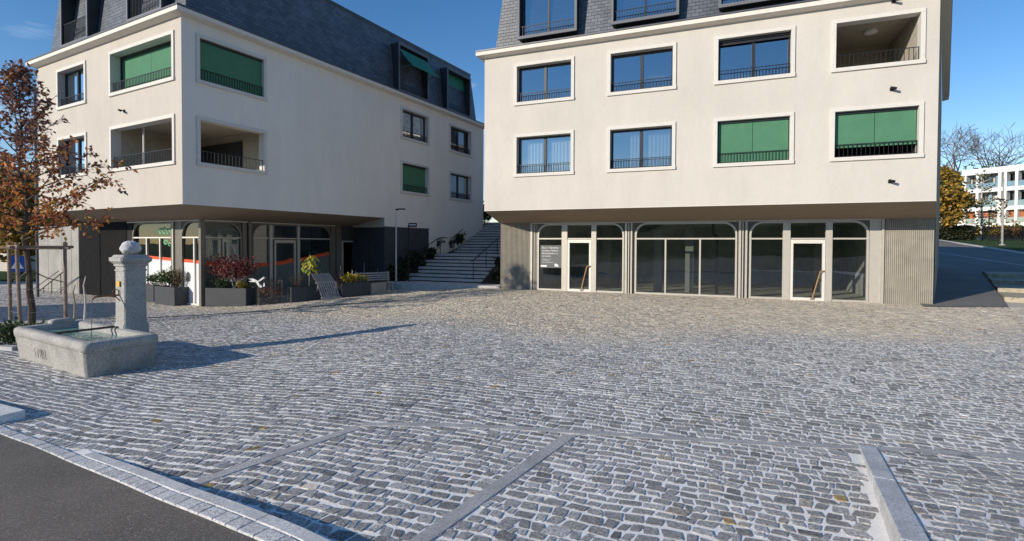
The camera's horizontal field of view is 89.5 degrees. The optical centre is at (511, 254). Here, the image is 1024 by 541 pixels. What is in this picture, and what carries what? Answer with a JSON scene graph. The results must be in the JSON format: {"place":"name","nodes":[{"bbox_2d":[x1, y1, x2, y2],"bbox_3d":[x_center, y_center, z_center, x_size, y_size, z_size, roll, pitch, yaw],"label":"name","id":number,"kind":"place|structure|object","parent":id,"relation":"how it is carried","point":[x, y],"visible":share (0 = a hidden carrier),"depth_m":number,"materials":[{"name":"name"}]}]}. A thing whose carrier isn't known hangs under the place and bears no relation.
{"place":"outdoors","nodes":[
{"label":"outdoors","id":0,"kind":"place"},
{"bbox_2d":[0,189,84,270],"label":"house","id":1,"kind":"structure","parent":0,"point":[3,266],"depth_m":49.87,"materials":[{"name":"grey paint"}]},
{"bbox_2d":[0,434,256,540],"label":"road","id":2,"kind":"structure","parent":0,"point":[45,496],"depth_m":3.88,"materials":[{"name":"grey asphalt"}]},
{"bbox_2d":[3,435,298,540],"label":"kerb mortar","id":3,"kind":"object","parent":2,"relation":"on","point":[82,452],"visible":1,"depth_m":4.07,"materials":[{"name":"grey concrete"}]},
{"bbox_2d":[0,425,296,540],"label":"kerb setts","id":4,"kind":"structure","parent":3,"relation":"on","point":[256,531],"depth_m":3.99,"materials":[{"name":"grey stone"}]},
{"bbox_2d":[0,270,983,281],"bbox_3d":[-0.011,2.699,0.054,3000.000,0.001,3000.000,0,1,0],"label":"ground","id":5,"kind":"structure","parent":0,"point":[3,275],"depth_m":40.86,"materials":[{"name":"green plant"}]},
{"bbox_2d":[11,256,24,271],"bbox_3d":[-28.246,1.027,29.517,0.660,1.930,0.088,-1,1,-38],"label":"traffic sign","id":6,"kind":"object","parent":5,"relation":"on","point":[22,263],"visible":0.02,"depth_m":29.55,"materials":[{"name":"metal"}]},
{"bbox_2d":[0,156,52,276],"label":"yellow tree","id":7,"kind":"object","parent":5,"relation":"on","point":[17,237],"visible":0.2,"depth_m":38.84,"materials":[{"name":"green plant"}]},
{"bbox_2d":[0,281,1023,540],"bbox_3d":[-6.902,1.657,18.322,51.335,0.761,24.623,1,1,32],"label":"plaza cobbles","id":8,"kind":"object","parent":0,"point":[182,323],"visible":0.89,"depth_m":6.54,"materials":[{"name":"grey stone"}]},
{"bbox_2d":[0,344,17,350],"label":"stone edging","id":9,"kind":"object","parent":8,"relation":"on","point":[8,347],"visible":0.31,"depth_m":10.31,"materials":[{"name":"grey stone"}]},
{"bbox_2d":[0,403,24,423],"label":"granite slab","id":10,"kind":"structure","parent":8,"relation":"on","point":[8,413],"depth_m":6.26,"materials":[{"name":"grey stone"}]},
{"bbox_2d":[0,316,46,344],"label":"shrub","id":11,"kind":"object","parent":8,"relation":"on","point":[6,333],"visible":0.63,"depth_m":10.62,"materials":[{"name":"green plant"}]},
{"bbox_2d":[0,241,73,325],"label":"tree stakes","id":12,"kind":"object","parent":8,"relation":"on","point":[16,246],"visible":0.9,"depth_m":13.81,"materials":[{"name":"brown wood"}]},
{"bbox_2d":[34,271,62,293],"bbox_3d":[-22.099,1.338,24.615,3.039,1.255,0.158,1,1,29],"label":"handrail","id":13,"kind":"object","parent":8,"relation":"on","point":[51,283],"visible":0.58,"depth_m":24.54,"materials":[{"name":"grey metal"}]},
{"bbox_2d":[39,226,79,293],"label":"garden wall","id":14,"kind":"structure","parent":8,"relation":"on","point":[50,262],"depth_m":25.30,"materials":[{"name":"concrete"}]},
{"bbox_2d":[0,59,138,324],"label":"oak tree","id":15,"kind":"object","parent":8,"relation":"on","point":[18,138],"visible":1,"depth_m":13.78,"materials":[{"name":"brown plant"}]},
{"bbox_2d":[72,285,75,319],"bbox_3d":[-12.944,1.412,15.282,0.099,1.056,0.060,0,1,0],"label":"stake","id":16,"kind":"object","parent":8,"relation":"on","point":[74,312],"visible":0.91,"depth_m":15.27,"materials":[{"name":"grey wood"}]},
{"bbox_2d":[83,276,85,319],"bbox_3d":[-12.674,1.290,15.330,0.100,1.305,0.060,0,1,0],"label":"stake","id":17,"kind":"object","parent":8,"relation":"on","point":[84,317],"visible":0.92,"depth_m":15.31,"materials":[{"name":"wood"}]},
{"bbox_2d":[13,241,157,377],"bbox_3d":[-7.655,0.841,9.481,3.135,2.206,1.464,1,1,31],"label":"fountain","id":18,"kind":"object","parent":8,"relation":"on","point":[127,341],"visible":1,"depth_m":9.20,"materials":[{"name":"stone"}]},
{"bbox_2d":[146,283,159,301],"bbox_3d":[-14.767,1.584,21.496,0.850,0.770,0.700,1,1,28],"label":"planter","id":19,"kind":"object","parent":8,"relation":"on","point":[150,292],"visible":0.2,"depth_m":21.09,"materials":[{"name":"metal"}]},
{"bbox_2d":[154,285,188,305],"bbox_3d":[-13.379,1.619,20.525,1.451,0.750,0.800,1,1,30],"label":"planter","id":20,"kind":"object","parent":8,"relation":"on","point":[173,296],"visible":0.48,"depth_m":20.10,"materials":[{"name":"metal"}]},
{"bbox_2d":[150,268,177,286],"bbox_3d":[-13.737,0.907,20.582,1.038,0.856,1.014,1,2,41],"label":"shrub","id":21,"kind":"object","parent":20,"relation":"in","point":[164,277],"visible":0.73,"depth_m":20.45,"materials":[{"name":"green plant"}]},
{"bbox_2d":[166,266,184,287],"bbox_3d":[-13.096,0.877,20.367,0.890,0.927,0.931,0,1,0],"label":"shrub","id":22,"kind":"object","parent":20,"relation":"in","point":[176,274],"visible":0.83,"depth_m":20.19,"materials":[{"name":"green plant"}]},
{"bbox_2d":[83,452,330,540],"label":"kerb","id":23,"kind":"structure","parent":8,"relation":"on","point":[295,531],"depth_m":3.79,"materials":[{"name":"grey stone"}]},
{"bbox_2d":[205,286,255,306],"bbox_3d":[-10.786,1.627,19.900,1.650,0.740,0.750,0,1,6],"label":"planter","id":24,"kind":"object","parent":8,"relation":"on","point":[226,297],"visible":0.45,"depth_m":19.54,"materials":[{"name":"metal"}]},
{"bbox_2d":[213,277,234,287],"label":"shrub","id":25,"kind":"object","parent":24,"relation":"in","point":[219,284],"visible":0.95,"depth_m":19.73,"materials":[{"name":"green plant"}]},
{"bbox_2d":[206,255,260,287],"bbox_3d":[-10.671,0.676,19.833,2.068,1.399,1.539,0,1,0],"label":"shrub","id":26,"kind":"object","parent":24,"relation":"in","point":[231,269],"visible":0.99,"depth_m":19.70,"materials":[{"name":"red plant"}]},
{"bbox_2d":[235,281,248,287],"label":"flowering plant","id":27,"kind":"object","parent":24,"relation":"in","point":[240,284],"visible":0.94,"depth_m":19.57,"materials":[{"name":"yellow plant"}]},
{"bbox_2d":[109,300,398,318],"bbox_3d":[-8.184,1.852,17.387,8.774,0.289,0.172,0,1,-24],"label":"slot drain","id":28,"kind":"object","parent":8,"relation":"on","point":[262,310],"visible":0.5,"depth_m":17.25,"materials":[{"name":"black paint"}]},
{"bbox_2d":[25,0,484,305],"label":"apartment house","id":29,"kind":"structure","parent":8,"relation":"on","point":[282,139],"depth_m":21.19,"materials":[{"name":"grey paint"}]},
{"bbox_2d":[57,132,87,178],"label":"window","id":30,"kind":"structure","parent":29,"relation":"in","point":[79,147],"depth_m":20.94,"materials":[{"name":"glass"}]},
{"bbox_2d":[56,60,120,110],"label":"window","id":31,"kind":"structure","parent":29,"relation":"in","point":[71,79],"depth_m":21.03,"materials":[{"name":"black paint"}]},
{"bbox_2d":[108,30,174,96],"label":"window","id":32,"kind":"structure","parent":29,"relation":"in","point":[148,62],"depth_m":18.56,"materials":[{"name":"green fabric"}]},
{"bbox_2d":[109,113,175,171],"bbox_3d":[-13.048,-3.893,18.367,4.294,1.680,0.360,1,1,29],"label":"window","id":33,"kind":"structure","parent":29,"relation":"in","point":[114,131],"depth_m":18.45,"materials":[{"name":"beige paint"}]},
{"bbox_2d":[132,222,171,286],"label":"shop window","id":34,"kind":"structure","parent":29,"relation":"in","point":[160,263],"depth_m":21.23,"materials":[{"name":"white metal"}]},
{"bbox_2d":[181,221,198,305],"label":"shop window","id":35,"kind":"structure","parent":29,"relation":"in","point":[190,268],"depth_m":20.20,"materials":[{"name":"white metal"}]},
{"bbox_2d":[205,221,241,287],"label":"shop window","id":36,"kind":"structure","parent":29,"relation":"in","point":[236,225],"depth_m":20.51,"materials":[{"name":"brown metal"}]},
{"bbox_2d":[196,33,267,101],"bbox_3d":[-10.123,-6.666,18.631,0.360,1.660,2.674,1,1,29],"label":"window","id":37,"kind":"structure","parent":29,"relation":"in","point":[219,64],"depth_m":18.55,"materials":[{"name":"green fabric"}]},
{"bbox_2d":[196,115,267,174],"bbox_3d":[-10.135,-3.887,18.687,0.360,1.680,2.674,1,1,29],"label":"window","id":38,"kind":"structure","parent":29,"relation":"in","point":[262,133],"depth_m":18.67,"materials":[{"name":"beige paint"}]},
{"bbox_2d":[273,240,295,296],"bbox_3d":[-10.138,0.627,23.045,0.105,2.560,1.100,1,1,29],"label":"door","id":39,"kind":"structure","parent":29,"relation":"in","point":[274,241],"depth_m":22.83,"materials":[{"name":"beige metal"}]},
{"bbox_2d":[252,223,330,299],"bbox_3d":[-9.899,0.269,23.490,0.150,3.260,4.180,1,1,29],"label":"shop window","id":40,"kind":"structure","parent":29,"relation":"in","point":[284,269],"depth_m":23.21,"materials":[{"name":"brown metal"}]},
{"bbox_2d":[400,106,429,145],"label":"window","id":41,"kind":"structure","parent":29,"relation":"in","point":[414,125],"depth_m":27.76,"materials":[{"name":"black paint"}]},
{"bbox_2d":[400,160,429,196],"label":"window","id":42,"kind":"structure","parent":29,"relation":"in","point":[414,177],"depth_m":27.74,"materials":[{"name":"green fabric"}]},
{"bbox_2d":[449,123,472,157],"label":"window","id":43,"kind":"structure","parent":29,"relation":"in","point":[460,138],"depth_m":32.01,"materials":[{"name":"black paint"}]},
{"bbox_2d":[449,170,472,201],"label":"window","id":44,"kind":"structure","parent":29,"relation":"in","point":[460,184],"depth_m":31.57,"materials":[{"name":"glass"}]},
{"bbox_2d":[249,277,264,305],"bbox_3d":[-9.596,1.381,19.442,0.620,1.120,0.044,0,1,0],"label":"garden ornament","id":45,"kind":"object","parent":8,"relation":"on","point":[255,280],"visible":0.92,"depth_m":19.42,"materials":[{"name":"white paint"}]},
{"bbox_2d":[257,277,284,305],"bbox_3d":[-9.259,1.373,19.793,1.016,1.126,0.608,-1,1,-36],"label":"wire basket","id":46,"kind":"object","parent":8,"relation":"on","point":[279,282],"visible":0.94,"depth_m":19.75,"materials":[{"name":"grey metal"}]},
{"bbox_2d":[189,426,360,485],"bbox_3d":[-2.158,1.901,4.909,0.130,0.113,1.590,1,1,40],"label":"granite strip","id":47,"kind":"object","parent":8,"relation":"on","point":[234,469],"visible":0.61,"depth_m":4.78,"materials":[{"name":"grey stone"}]},
{"bbox_2d":[287,285,325,302],"bbox_3d":[-8.132,1.557,20.473,1.360,0.640,0.500,-1,2,-41],"label":"planter","id":48,"kind":"object","parent":8,"relation":"on","point":[302,293],"visible":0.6,"depth_m":20.17,"materials":[{"name":"metal"}]},
{"bbox_2d":[288,273,304,286],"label":"heather","id":49,"kind":"object","parent":48,"relation":"in","point":[296,284],"visible":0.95,"depth_m":20.17,"materials":[{"name":"red plant"}]},
{"bbox_2d":[301,254,319,285],"bbox_3d":[-8.012,0.686,20.526,0.730,1.400,0.725,0,1,0],"label":"yellow plant","id":50,"kind":"object","parent":48,"relation":"in","point":[308,264],"visible":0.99,"depth_m":20.42,"materials":[{"name":"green plant"}]},
{"bbox_2d":[311,273,340,299],"bbox_3d":[-7.422,1.265,20.506,1.021,1.051,0.834,-1,2,-41],"label":"slatted chair","id":51,"kind":"object","parent":8,"relation":"on","point":[318,283],"visible":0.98,"depth_m":20.41,"materials":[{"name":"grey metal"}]},
{"bbox_2d":[336,281,369,297],"bbox_3d":[-6.644,1.456,21.605,0.500,0.650,1.252,1,2,45],"label":"planter","id":52,"kind":"object","parent":8,"relation":"on","point":[352,289],"visible":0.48,"depth_m":21.35,"materials":[{"name":"metal"}]},
{"bbox_2d":[341,272,360,282],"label":"flowering plant","id":53,"kind":"object","parent":52,"relation":"in","point":[349,277],"visible":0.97,"depth_m":21.31,"materials":[{"name":"yellow plant"}]},
{"bbox_2d":[354,271,394,290],"bbox_3d":[-6.125,1.234,23.047,1.698,0.940,0.536,-1,2,-41],"label":"slatted bench","id":54,"kind":"object","parent":8,"relation":"on","point":[384,276],"visible":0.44,"depth_m":23.41,"materials":[{"name":"grey wood"}]},
{"bbox_2d":[370,280,386,294],"bbox_3d":[-5.999,1.417,22.535,0.540,0.555,1.090,1,1,24],"label":"garden cabinet","id":55,"kind":"object","parent":8,"relation":"on","point":[378,286],"visible":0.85,"depth_m":22.38,"materials":[{"name":"grey metal"}]},
{"bbox_2d":[389,280,499,289],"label":"stair slab","id":56,"kind":"structure","parent":8,"relation":"on","point":[411,285],"depth_m":23.93,"materials":[{"name":"concrete"}]},
{"bbox_2d":[394,208,404,281],"bbox_3d":[-5.444,-0.449,25.079,0.531,3.590,0.177,0,1,-10],"label":"street lamp","id":57,"kind":"object","parent":56,"relation":"on","point":[396,242],"visible":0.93,"depth_m":25.01,"materials":[{"name":"metal"}]},
{"bbox_2d":[408,223,416,281],"bbox_3d":[-4.865,-0.115,25.232,0.448,2.880,0.056,0,1,6],"label":"sign post","id":58,"kind":"object","parent":56,"relation":"on","point":[412,224],"visible":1,"depth_m":25.21,"materials":[{"name":"black metal"}]},
{"bbox_2d":[393,241,466,280],"bbox_3d":[-4.576,-0.384,31.746,3.180,3.240,11.900,1,1,22],"label":"planting bed","id":59,"kind":"object","parent":56,"relation":"on","point":[414,270],"visible":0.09,"depth_m":27.33,"materials":[{"name":"soil"}]},
{"bbox_2d":[388,262,407,277],"bbox_3d":[-6.046,0.777,26.250,1.494,1.034,1.516,-1,1,-39],"label":"shrub","id":60,"kind":"object","parent":59,"relation":"on","point":[399,268],"visible":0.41,"depth_m":25.83,"materials":[{"name":"green plant"}]},
{"bbox_2d":[389,267,407,280],"bbox_3d":[-5.686,1.009,25.900,0.985,0.779,1.209,0,1,-13],"label":"shrub","id":61,"kind":"object","parent":59,"relation":"on","point":[402,275],"visible":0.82,"depth_m":25.71,"materials":[{"name":"green plant"}]},
{"bbox_2d":[397,253,413,271],"bbox_3d":[-5.752,0.425,26.856,1.422,1.202,1.445,0,1,0],"label":"shrub","id":62,"kind":"object","parent":59,"relation":"on","point":[402,260],"visible":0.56,"depth_m":26.58,"materials":[{"name":"green plant"}]},
{"bbox_2d":[409,248,426,267],"bbox_3d":[-5.154,0.183,27.468,1.266,1.118,1.170,1,2,45],"label":"shrub","id":63,"kind":"object","parent":59,"relation":"on","point":[418,258],"visible":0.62,"depth_m":27.21,"materials":[{"name":"green plant"}]},
{"bbox_2d":[424,247,437,258],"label":"shrub","id":64,"kind":"object","parent":59,"relation":"on","point":[431,252],"visible":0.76,"depth_m":28.42,"materials":[{"name":"green plant"}]},
{"bbox_2d":[456,234,464,245],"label":"shrub","id":65,"kind":"object","parent":59,"relation":"on","point":[459,238],"visible":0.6,"depth_m":31.03,"materials":[{"name":"green plant"}]},
{"bbox_2d":[409,222,500,282],"bbox_3d":[0.071,-0.165,33.259,6.250,3.900,17.400,1,1,22],"label":"outdoor stairs","id":66,"kind":"structure","parent":56,"relation":"on","point":[457,266],"depth_m":27.19,"materials":[{"name":"concrete"}]},
{"bbox_2d":[471,238,498,278],"bbox_3d":[-1.318,0.234,26.084,0.048,2.269,3.361,1,1,22],"label":"handrail","id":67,"kind":"object","parent":56,"relation":"on","point":[482,252],"visible":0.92,"depth_m":25.74,"materials":[{"name":"black metal"}]},
{"bbox_2d":[480,267,499,283],"bbox_3d":[1.277,-0.312,29.363,1.280,3.240,11.900,1,1,22],"label":"planting bed","id":68,"kind":"object","parent":56,"relation":"on","point":[488,279],"visible":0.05,"depth_m":24.41,"materials":[{"name":"soil"}]},
{"bbox_2d":[489,267,499,279],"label":"shrub","id":69,"kind":"object","parent":68,"relation":"on","point":[495,272],"visible":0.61,"depth_m":24.25,"materials":[{"name":"green plant"}]},
{"bbox_2d":[408,434,574,540],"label":"granite strip","id":70,"kind":"object","parent":8,"relation":"on","point":[442,525],"visible":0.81,"depth_m":4.03,"materials":[{"name":"grey stone"}]},
{"bbox_2d":[360,422,859,449],"bbox_3d":[0.875,1.874,5.332,5.041,0.067,0.187,0,1,7],"label":"granite strip","id":71,"kind":"object","parent":8,"relation":"on","point":[690,439],"visible":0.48,"depth_m":5.29,"materials":[{"name":"grey stone"}]},
{"bbox_2d":[475,0,952,304],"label":"apartment house","id":72,"kind":"structure","parent":8,"relation":"on","point":[777,149],"depth_m":18.57,"materials":[{"name":"white paint"}]},
{"bbox_2d":[513,130,573,176],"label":"window","id":73,"kind":"structure","parent":72,"relation":"in","point":[541,153],"depth_m":20.33,"materials":[{"name":"blue glass"}]},
{"bbox_2d":[513,56,574,105],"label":"window","id":74,"kind":"structure","parent":72,"relation":"in","point":[549,80],"depth_m":21.01,"materials":[{"name":"blue glass"}]},
{"bbox_2d":[540,245,561,267],"bbox_3d":[1.657,0.076,22.040,0.940,0.960,0.014,1,1,22],"label":"poster","id":75,"kind":"object","parent":72,"relation":"attached to","point":[550,256],"visible":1,"depth_m":22.04,"materials":[{"name":"grey paper"}]},
{"bbox_2d":[567,240,590,291],"bbox_3d":[2.790,0.452,21.504,1.010,2.160,0.217,1,1,22],"label":"door","id":76,"kind":"structure","parent":72,"relation":"in","point":[568,241],"depth_m":21.52,"materials":[{"name":"metal"}]},
{"bbox_2d":[537,223,624,292],"bbox_3d":[2.815,0.116,21.556,3.690,2.830,0.150,1,1,22],"label":"shop window","id":77,"kind":"structure","parent":72,"relation":"in","point":[564,238],"depth_m":21.36,"materials":[{"name":"beige metal"}]},
{"bbox_2d":[606,121,675,172],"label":"window","id":78,"kind":"structure","parent":72,"relation":"in","point":[650,146],"depth_m":18.92,"materials":[{"name":"blue glass"}]},
{"bbox_2d":[607,42,676,95],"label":"window","id":79,"kind":"structure","parent":72,"relation":"in","point":[650,68],"depth_m":19.51,"materials":[{"name":"blue glass"}]},
{"bbox_2d":[634,222,736,297],"bbox_3d":[6.664,0.163,20.005,3.750,2.830,0.120,1,1,22],"label":"shop window","id":80,"kind":"structure","parent":72,"relation":"in","point":[733,224],"depth_m":19.87,"materials":[{"name":"beige metal"}]},
{"bbox_2d":[713,112,793,167],"bbox_3d":[8.089,-3.824,17.386,2.459,1.680,0.360,1,1,22],"label":"window","id":81,"kind":"structure","parent":72,"relation":"in","point":[760,139],"depth_m":17.34,"materials":[{"name":"green fabric"}]},
{"bbox_2d":[714,25,795,84],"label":"window","id":82,"kind":"structure","parent":72,"relation":"in","point":[766,54],"depth_m":18.13,"materials":[{"name":"blue glass"}]},
{"bbox_2d":[790,240,824,300],"bbox_3d":[10.499,0.547,18.364,1.080,2.160,0.217,1,1,22],"label":"door","id":83,"kind":"structure","parent":72,"relation":"in","point":[822,298],"depth_m":18.30,"materials":[{"name":"metal"}]},
{"bbox_2d":[748,220,868,302],"bbox_3d":[10.502,0.211,18.426,3.730,2.830,0.150,1,1,22],"label":"shop window","id":84,"kind":"structure","parent":72,"relation":"in","point":[786,238],"depth_m":18.22,"materials":[{"name":"beige metal"}]},
{"bbox_2d":[829,101,924,161],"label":"window","id":85,"kind":"structure","parent":72,"relation":"in","point":[893,130],"depth_m":16.08,"materials":[{"name":"green fabric"}]},
{"bbox_2d":[831,7,925,72],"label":"balcony","id":86,"kind":"structure","parent":72,"relation":"in","point":[897,38],"depth_m":16.71,"materials":[{"name":"paint"}]},
{"bbox_2d":[859,445,929,540],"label":"kerb","id":87,"kind":"structure","parent":8,"relation":"on","point":[901,521],"depth_m":3.67,"materials":[{"name":"grey stone"}]},
{"bbox_2d":[864,445,1023,458],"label":"granite strip","id":88,"kind":"object","parent":8,"relation":"on","point":[974,454],"visible":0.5,"depth_m":4.87,"materials":[{"name":"grey stone"}]},
{"bbox_2d":[998,292,1023,302],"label":"terrace step","id":89,"kind":"object","parent":8,"relation":"on","point":[1012,297],"visible":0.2,"depth_m":18.41,"materials":[{"name":"beige concrete"}]},
{"bbox_2d":[991,283,1023,292],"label":"terrace step","id":90,"kind":"object","parent":89,"relation":"on","point":[1009,288],"visible":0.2,"depth_m":20.39,"materials":[{"name":"beige concrete"}]},
{"bbox_2d":[988,277,1023,284],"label":"terrace step","id":91,"kind":"object","parent":90,"relation":"on","point":[1010,281],"visible":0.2,"depth_m":22.25,"materials":[{"name":"grey concrete"}]},
{"bbox_2d":[984,271,1023,278],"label":"terrace step","id":92,"kind":"object","parent":91,"relation":"on","point":[987,274],"visible":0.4,"depth_m":24.30,"materials":[{"name":"grey concrete"}]},
{"bbox_2d":[0,0,1023,225],"label":"sky","id":93,"kind":"structure","parent":0,"point":[987,65],"materials":[{"name":"blue"}]},
{"bbox_2d":[880,452,1023,540],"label":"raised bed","id":94,"kind":"object","parent":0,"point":[923,522],"visible":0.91,"depth_m":3.80,"materials":[{"name":"grey stone"}]},
{"bbox_2d":[920,241,1023,306],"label":"side street","id":95,"kind":"structure","parent":0,"point":[962,281],"depth_m":26.45,"materials":[{"name":"grey asphalt"}]},
{"bbox_2d":[940,240,1023,253],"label":"road kerb","id":96,"kind":"structure","parent":95,"relation":"on","point":[985,247],"depth_m":46.41,"materials":[{"name":"grey stone"}]},
{"bbox_2d":[939,240,1023,251],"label":"grass bank","id":97,"kind":"structure","parent":0,"point":[1015,245],"depth_m":53.17,"materials":[{"name":"green plant"}]},
{"bbox_2d":[939,165,974,227],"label":"birch tree","id":98,"kind":"object","parent":97,"relation":"on","point":[950,193],"visible":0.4,"depth_m":60.18,"materials":[{"name":"yellow plant"}]},
{"bbox_2d":[939,224,978,239],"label":"hedge","id":99,"kind":"object","parent":97,"relation":"on","point":[961,232],"visible":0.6,"depth_m":60.69,"materials":[{"name":"green plant"}]},
{"bbox_2d":[939,165,979,224],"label":"birch tree","id":100,"kind":"object","parent":97,"relation":"on","point":[971,204],"visible":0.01,"depth_m":62.47,"materials":[{"name":"yellow plant"}]},
{"bbox_2d":[940,123,1023,184],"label":"bare tree","id":101,"kind":"object","parent":97,"relation":"on","point":[965,153],"visible":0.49,"depth_m":94.63,"materials":[{"name":"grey plant"}]},
{"bbox_2d":[966,170,1001,240],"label":"birch tree","id":102,"kind":"object","parent":97,"relation":"on","point":[981,205],"visible":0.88,"depth_m":62.26,"materials":[{"name":"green plant"}]},
{"bbox_2d":[961,164,1023,239],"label":"white block","id":103,"kind":"structure","parent":97,"relation":"on","point":[1013,175],"depth_m":80.34,"materials":[{"name":"paint"}]},
{"bbox_2d":[983,194,992,206],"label":"window","id":104,"kind":"structure","parent":103,"relation":"in","point":[990,195],"depth_m":82.82,"materials":[{"name":"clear glass"}]},
{"bbox_2d":[984,176,992,187],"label":"window","id":105,"kind":"structure","parent":103,"relation":"in","point":[988,182],"depth_m":82.80,"materials":[{"name":"clear glass"}]},
{"bbox_2d":[1010,193,1014,205],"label":"window","id":106,"kind":"structure","parent":103,"relation":"in","point":[1012,195],"depth_m":80.12,"materials":[{"name":"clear glass"}]},
{"bbox_2d":[961,122,1023,167],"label":"bare tree","id":107,"kind":"object","parent":97,"relation":"on","point":[999,164],"visible":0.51,"depth_m":96.02,"materials":[{"name":"brown plant"}]},
{"bbox_2d":[977,222,1007,239],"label":"shrub","id":108,"kind":"object","parent":97,"relation":"on","point":[991,230],"visible":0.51,"depth_m":63.78,"materials":[{"name":"green plant"}]},
{"bbox_2d":[996,178,1004,244],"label":"street lamp","id":109,"kind":"object","parent":97,"relation":"on","point":[1002,228],"visible":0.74,"depth_m":50.09,"materials":[{"name":"metal"}]},
{"bbox_2d":[982,226,1023,240],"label":"metal fence","id":110,"kind":"object","parent":97,"relation":"on","point":[1009,232],"visible":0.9,"depth_m":61.94,"materials":[{"name":"black metal"}]},
{"bbox_2d":[988,195,1022,240],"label":"birch tree","id":111,"kind":"object","parent":97,"relation":"on","point":[1006,205],"visible":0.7,"depth_m":62.90,"materials":[{"name":"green plant"}]},
{"bbox_2d":[1004,225,1021,239],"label":"shrub","id":112,"kind":"object","parent":97,"relation":"on","point":[1013,234],"visible":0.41,"depth_m":63.18,"materials":[{"name":"green plant"}]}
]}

